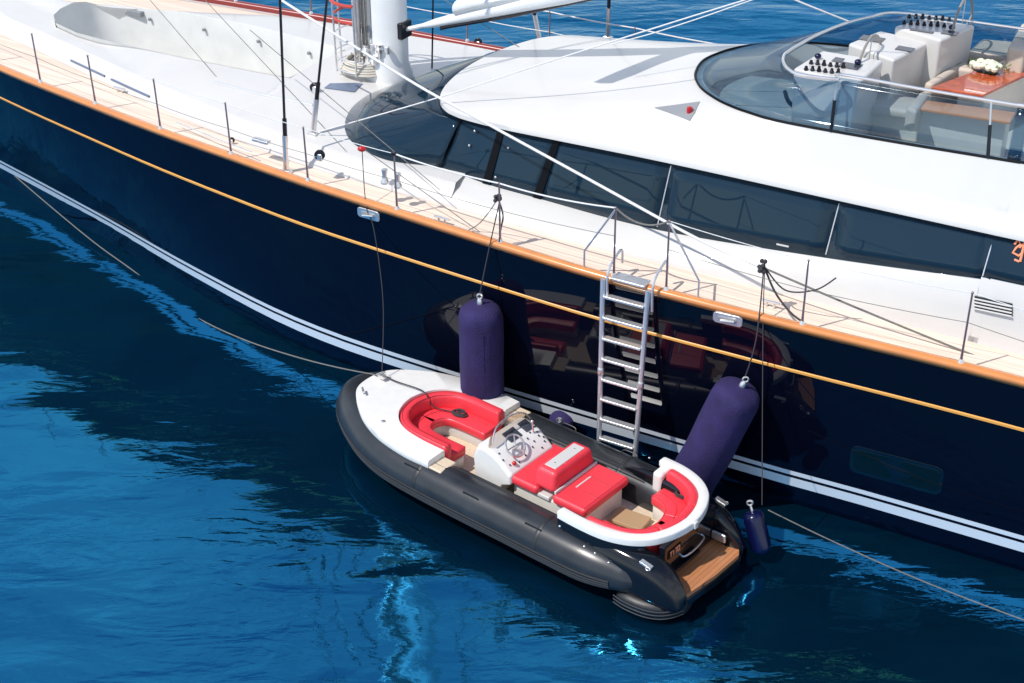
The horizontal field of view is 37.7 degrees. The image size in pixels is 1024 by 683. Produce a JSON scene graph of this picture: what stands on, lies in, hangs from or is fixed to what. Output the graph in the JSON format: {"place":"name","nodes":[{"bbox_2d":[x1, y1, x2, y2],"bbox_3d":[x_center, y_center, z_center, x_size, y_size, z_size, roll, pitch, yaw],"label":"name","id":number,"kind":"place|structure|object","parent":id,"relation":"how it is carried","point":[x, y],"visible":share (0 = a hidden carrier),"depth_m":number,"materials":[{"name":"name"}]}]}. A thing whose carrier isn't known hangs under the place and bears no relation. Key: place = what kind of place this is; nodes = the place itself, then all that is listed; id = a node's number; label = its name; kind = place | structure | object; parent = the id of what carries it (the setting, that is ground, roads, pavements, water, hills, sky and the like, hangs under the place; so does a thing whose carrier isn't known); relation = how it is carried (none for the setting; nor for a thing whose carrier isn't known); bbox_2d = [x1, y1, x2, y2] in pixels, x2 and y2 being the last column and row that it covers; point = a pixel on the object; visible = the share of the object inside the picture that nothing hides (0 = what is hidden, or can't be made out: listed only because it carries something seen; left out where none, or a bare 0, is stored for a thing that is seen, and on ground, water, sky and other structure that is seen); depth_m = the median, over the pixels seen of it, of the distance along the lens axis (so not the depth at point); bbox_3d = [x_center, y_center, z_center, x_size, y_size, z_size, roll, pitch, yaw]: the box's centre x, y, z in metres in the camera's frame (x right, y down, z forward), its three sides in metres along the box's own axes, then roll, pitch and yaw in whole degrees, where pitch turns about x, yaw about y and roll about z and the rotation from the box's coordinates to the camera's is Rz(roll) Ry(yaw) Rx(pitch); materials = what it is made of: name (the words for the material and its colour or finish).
{"place":"outdoors","nodes":[
{"label":"outdoors","id":0,"kind":"place"},
{"bbox_2d":[0,0,1023,682],"bbox_3d":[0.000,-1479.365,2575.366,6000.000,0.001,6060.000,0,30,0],"label":"sea","id":1,"kind":"structure","parent":0,"point":[188,494],"depth_m":18.83,"materials":[{"name":"liquid"}]},
{"bbox_2d":[0,0,1023,570],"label":"sailing yacht","id":2,"kind":"object","parent":1,"relation":"on","point":[880,174],"visible":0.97,"depth_m":19.91,"materials":[{"name":"blue paint"}]},
{"bbox_2d":[150,0,216,76],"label":"lazy line","id":3,"kind":"object","parent":2,"relation":"attached to","point":[184,39],"visible":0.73,"depth_m":24.24,"materials":[{"name":"grey fabric"}]},
{"bbox_2d":[15,176,376,375],"bbox_3d":[-6.583,-1.680,25.361,0.305,0.987,13.939,-26,39,-37],"label":"bow line","id":4,"kind":"object","parent":2,"relation":"attached to","point":[199,318],"visible":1,"depth_m":23.50,"materials":[{"name":"grey fabric"}]},
{"bbox_2d":[205,0,344,149],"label":"lazy line","id":5,"kind":"object","parent":2,"relation":"attached to","point":[274,74],"visible":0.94,"depth_m":22.80,"materials":[{"name":"grey fabric"}]},
{"bbox_2d":[250,30,439,189],"bbox_3d":[-2.455,-3.382,21.491,0.039,1.138,4.476,-24,38,-35],"label":"lazy line","id":6,"kind":"object","parent":2,"relation":"attached to","point":[345,110],"visible":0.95,"depth_m":21.44,"materials":[{"name":"grey fabric"}]},
{"bbox_2d":[362,152,383,370],"bbox_3d":[-1.881,-1.121,20.629,0.124,2.694,1.473,-6,31,-10],"label":"painter line","id":7,"kind":"object","parent":2,"relation":"hanging from","point":[379,264],"visible":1,"depth_m":20.64,"materials":[{"name":"grey fabric"}]},
{"bbox_2d":[357,146,366,151],"bbox_3d":[-2.057,-2.640,20.570,0.130,0.080,0.076,0,30,0],"label":"red marker","id":8,"kind":"object","parent":7,"relation":"attached to","point":[361,148],"visible":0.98,"depth_m":20.54,"materials":[{"name":"red plastic"}]},
{"bbox_2d":[365,150,479,231],"bbox_3d":[-1.219,-2.038,20.227,1.964,0.697,0.014,20,36,30],"label":"lazy line","id":9,"kind":"object","parent":2,"relation":"attached to","point":[424,192],"visible":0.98,"depth_m":20.19,"materials":[{"name":"grey fabric"}]},
{"bbox_2d":[442,119,496,181],"bbox_3d":[-0.544,-2.662,20.762,0.861,0.786,0.358,16,34,26],"label":"side window","id":10,"kind":"structure","parent":2,"relation":"in","point":[473,160],"depth_m":20.74,"materials":[{"name":"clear glass"}]},
{"bbox_2d":[445,0,518,46],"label":"lazy line","id":11,"kind":"object","parent":2,"relation":"attached to","point":[491,29],"visible":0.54,"depth_m":23.48,"materials":[{"name":"white fabric"}]},
{"bbox_2d":[480,204,498,292],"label":"fender line","id":12,"kind":"object","parent":2,"relation":"hanging from","point":[489,248],"visible":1,"depth_m":19.61,"materials":[{"name":"grey fabric"}]},
{"bbox_2d":[458,293,504,399],"bbox_3d":[-0.406,0.253,20.368,0.617,2.095,0.651,0,30,0],"label":"fender","id":13,"kind":"object","parent":12,"relation":"hanging from","point":[481,338],"visible":0.73,"depth_m":20.00,"materials":[{"name":"purple fabric"}]},
{"bbox_2d":[493,194,501,202],"bbox_3d":[-0.184,-1.847,19.295,0.121,0.118,0.084,-9,31,-15],"label":"rope bundle","id":14,"kind":"object","parent":2,"relation":"attached to","point":[495,199],"visible":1,"depth_m":19.28,"materials":[{"name":"grey fabric"}]},
{"bbox_2d":[469,203,494,229],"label":"knotted line","id":15,"kind":"object","parent":14,"relation":"hanging from","point":[483,218],"visible":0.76,"depth_m":19.82,"materials":[{"name":"grey fabric"}]},
{"bbox_2d":[498,203,503,241],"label":"knotted line","id":16,"kind":"object","parent":14,"relation":"hanging from","point":[502,220],"visible":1,"depth_m":19.48,"materials":[{"name":"fabric"}]},
{"bbox_2d":[281,0,758,266],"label":"running line","id":17,"kind":"object","parent":2,"relation":"attached to","point":[527,145],"visible":0.92,"depth_m":19.88,"materials":[{"name":"white fabric"}]},
{"bbox_2d":[490,130,552,196],"bbox_3d":[0.140,-2.439,20.388,0.980,0.835,0.269,16,34,26],"label":"side window","id":18,"kind":"structure","parent":2,"relation":"in","point":[518,166],"depth_m":20.39,"materials":[{"name":"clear glass"}]},
{"bbox_2d":[318,0,745,131],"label":"sheet line","id":19,"kind":"object","parent":2,"relation":"attached to","point":[538,64],"visible":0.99,"depth_m":20.12,"materials":[{"name":"white fabric"}]},
{"bbox_2d":[549,410,573,428],"bbox_3d":[0.714,1.165,21.067,0.343,0.812,0.934,4,30,6],"label":"fender","id":20,"kind":"object","parent":2,"relation":"hanging from","point":[558,416],"visible":0.5,"depth_m":20.63,"materials":[{"name":"purple fabric"}]},
{"bbox_2d":[541,141,670,229],"bbox_3d":[1.204,-2.118,19.850,1.850,0.910,0.249,16,34,26],"label":"side window","id":21,"kind":"structure","parent":2,"relation":"in","point":[642,181],"depth_m":19.80,"materials":[{"name":"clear glass"}]},
{"bbox_2d":[597,248,668,457],"bbox_3d":[1.509,0.168,19.332,0.735,2.737,0.564,16,34,26],"label":"boarding ladder","id":22,"kind":"object","parent":2,"relation":"attached to","point":[633,281],"visible":0.98,"depth_m":19.11,"materials":[{"name":"metal"}]},
{"bbox_2d":[612,0,751,43],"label":"sheet line","id":23,"kind":"object","parent":2,"relation":"attached to","point":[682,23],"visible":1,"depth_m":19.89,"materials":[{"name":"white fabric"}]},
{"bbox_2d":[657,164,838,257],"bbox_3d":[2.960,-1.610,18.967,2.310,0.907,0.239,16,34,26],"label":"side window","id":24,"kind":"structure","parent":2,"relation":"in","point":[760,215],"depth_m":18.94,"materials":[{"name":"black glass"}]},
{"bbox_2d":[744,274,763,380],"bbox_3d":[2.973,-0.168,18.220,0.118,1.485,0.415,16,34,25],"label":"fender line","id":25,"kind":"object","parent":2,"relation":"hanging from","point":[757,326],"visible":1,"depth_m":18.11,"materials":[{"name":"grey fabric"}]},
{"bbox_2d":[675,376,759,495],"bbox_3d":[2.502,1.320,19.076,1.179,2.249,0.635,12,32,20],"label":"fender","id":26,"kind":"object","parent":25,"relation":"hanging from","point":[727,413],"visible":0.67,"depth_m":18.60,"materials":[{"name":"purple fabric"}]},
{"bbox_2d":[757,258,767,273],"bbox_3d":[3.013,-0.907,18.041,0.113,0.191,0.139,0,30,0],"label":"rope bundle","id":27,"kind":"object","parent":2,"relation":"hanging from","point":[761,267],"visible":1,"depth_m":18.00,"materials":[{"name":"grey fabric"}]},
{"bbox_2d":[762,268,764,498],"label":"fender line","id":28,"kind":"object","parent":27,"relation":"hanging from","point":[762,390],"visible":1,"depth_m":18.17,"materials":[{"name":"grey fabric"}]},
{"bbox_2d":[743,500,771,554],"bbox_3d":[3.025,2.292,18.451,0.263,0.684,0.408,-26,39,-37],"label":"fender","id":29,"kind":"object","parent":28,"relation":"hanging from","point":[757,532],"visible":1,"depth_m":18.38,"materials":[{"name":"blue"}]},
{"bbox_2d":[765,267,800,320],"bbox_3d":[3.265,-0.573,18.029,0.613,0.575,0.058,24,38,35],"label":"knotted line","id":30,"kind":"object","parent":27,"relation":"hanging from","point":[783,304],"visible":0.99,"depth_m":18.08,"materials":[{"name":"grey fabric"}]},
{"bbox_2d":[766,268,836,292],"bbox_3d":[3.445,-0.709,17.997,0.886,0.347,0.089,12,32,20],"label":"knotted line","id":31,"kind":"object","parent":27,"relation":"hanging from","point":[798,291],"visible":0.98,"depth_m":18.07,"materials":[{"name":"black fabric"}]},
{"bbox_2d":[794,0,848,21],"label":"topping line","id":32,"kind":"object","parent":2,"relation":"attached to","point":[818,9],"visible":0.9,"depth_m":20.58,"materials":[{"name":"white fabric"}]},
{"bbox_2d":[767,268,973,354],"bbox_3d":[5.166,0.031,17.702,4.649,0.981,0.085,13,33,22],"label":"running line","id":33,"kind":"object","parent":2,"relation":"attached to","point":[875,315],"visible":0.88,"depth_m":17.92,"materials":[{"name":"grey fabric"}]},
{"bbox_2d":[768,510,1023,620],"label":"stern line","id":34,"kind":"object","parent":2,"relation":"attached to","point":[896,569],"visible":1,"depth_m":18.13,"materials":[{"name":"grey fabric"}]},
{"bbox_2d":[849,446,943,494],"bbox_3d":[4.714,1.578,18.415,1.153,0.440,0.065,14,33,23],"label":"hull window","id":35,"kind":"structure","parent":2,"relation":"in","point":[916,475],"depth_m":18.40,"materials":[{"name":"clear glass"}]},
{"bbox_2d":[826,201,984,278],"bbox_3d":[4.759,-1.159,18.021,1.910,0.736,0.229,16,34,26],"label":"side window","id":36,"kind":"structure","parent":2,"relation":"in","point":[861,234],"depth_m":18.01,"materials":[{"name":"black glass"}]},
{"bbox_2d":[964,57,1011,74],"bbox_3d":[6.202,-3.579,19.539,0.615,0.205,0.403,16,34,26],"label":"flower arrangement","id":37,"kind":"object","parent":2,"relation":"on","point":[991,66],"visible":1,"depth_m":19.46,"materials":[{"name":"white plant"}]},
{"bbox_2d":[982,233,1023,284],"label":"side window","id":38,"kind":"structure","parent":2,"relation":"in","point":[1001,265],"depth_m":17.47,"materials":[{"name":"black glass"}]},
{"bbox_2d":[336,370,746,619],"bbox_3d":[0.060,1.650,19.481,6.198,1.506,2.260,22,37,33],"label":"tender boat","id":39,"kind":"object","parent":1,"relation":"on","point":[640,537],"visible":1,"depth_m":18.77,"materials":[{"name":"grey rubber"}]},
{"bbox_2d":[387,377,451,411],"bbox_3d":[-1.281,0.731,20.475,1.140,0.258,0.086,16,34,25],"label":"deck rope","id":40,"kind":"object","parent":39,"relation":"attached to","point":[421,390],"visible":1,"depth_m":20.43,"materials":[{"name":"grey fabric"}]},
{"bbox_2d":[451,408,467,416],"bbox_3d":[-0.710,0.965,20.312,0.242,0.044,0.154,15,33,24],"label":"rope coil","id":41,"kind":"object","parent":39,"relation":"on","point":[459,411],"visible":1,"depth_m":20.29,"materials":[{"name":"grey fabric"}]},
{"bbox_2d":[674,491,683,498],"bbox_3d":[2.134,1.889,18.584,0.264,0.043,0.165,15,33,24],"label":"rope coil","id":42,"kind":"object","parent":39,"relation":"on","point":[678,495],"visible":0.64,"depth_m":18.54,"materials":[{"name":"grey fabric"}]}
]}

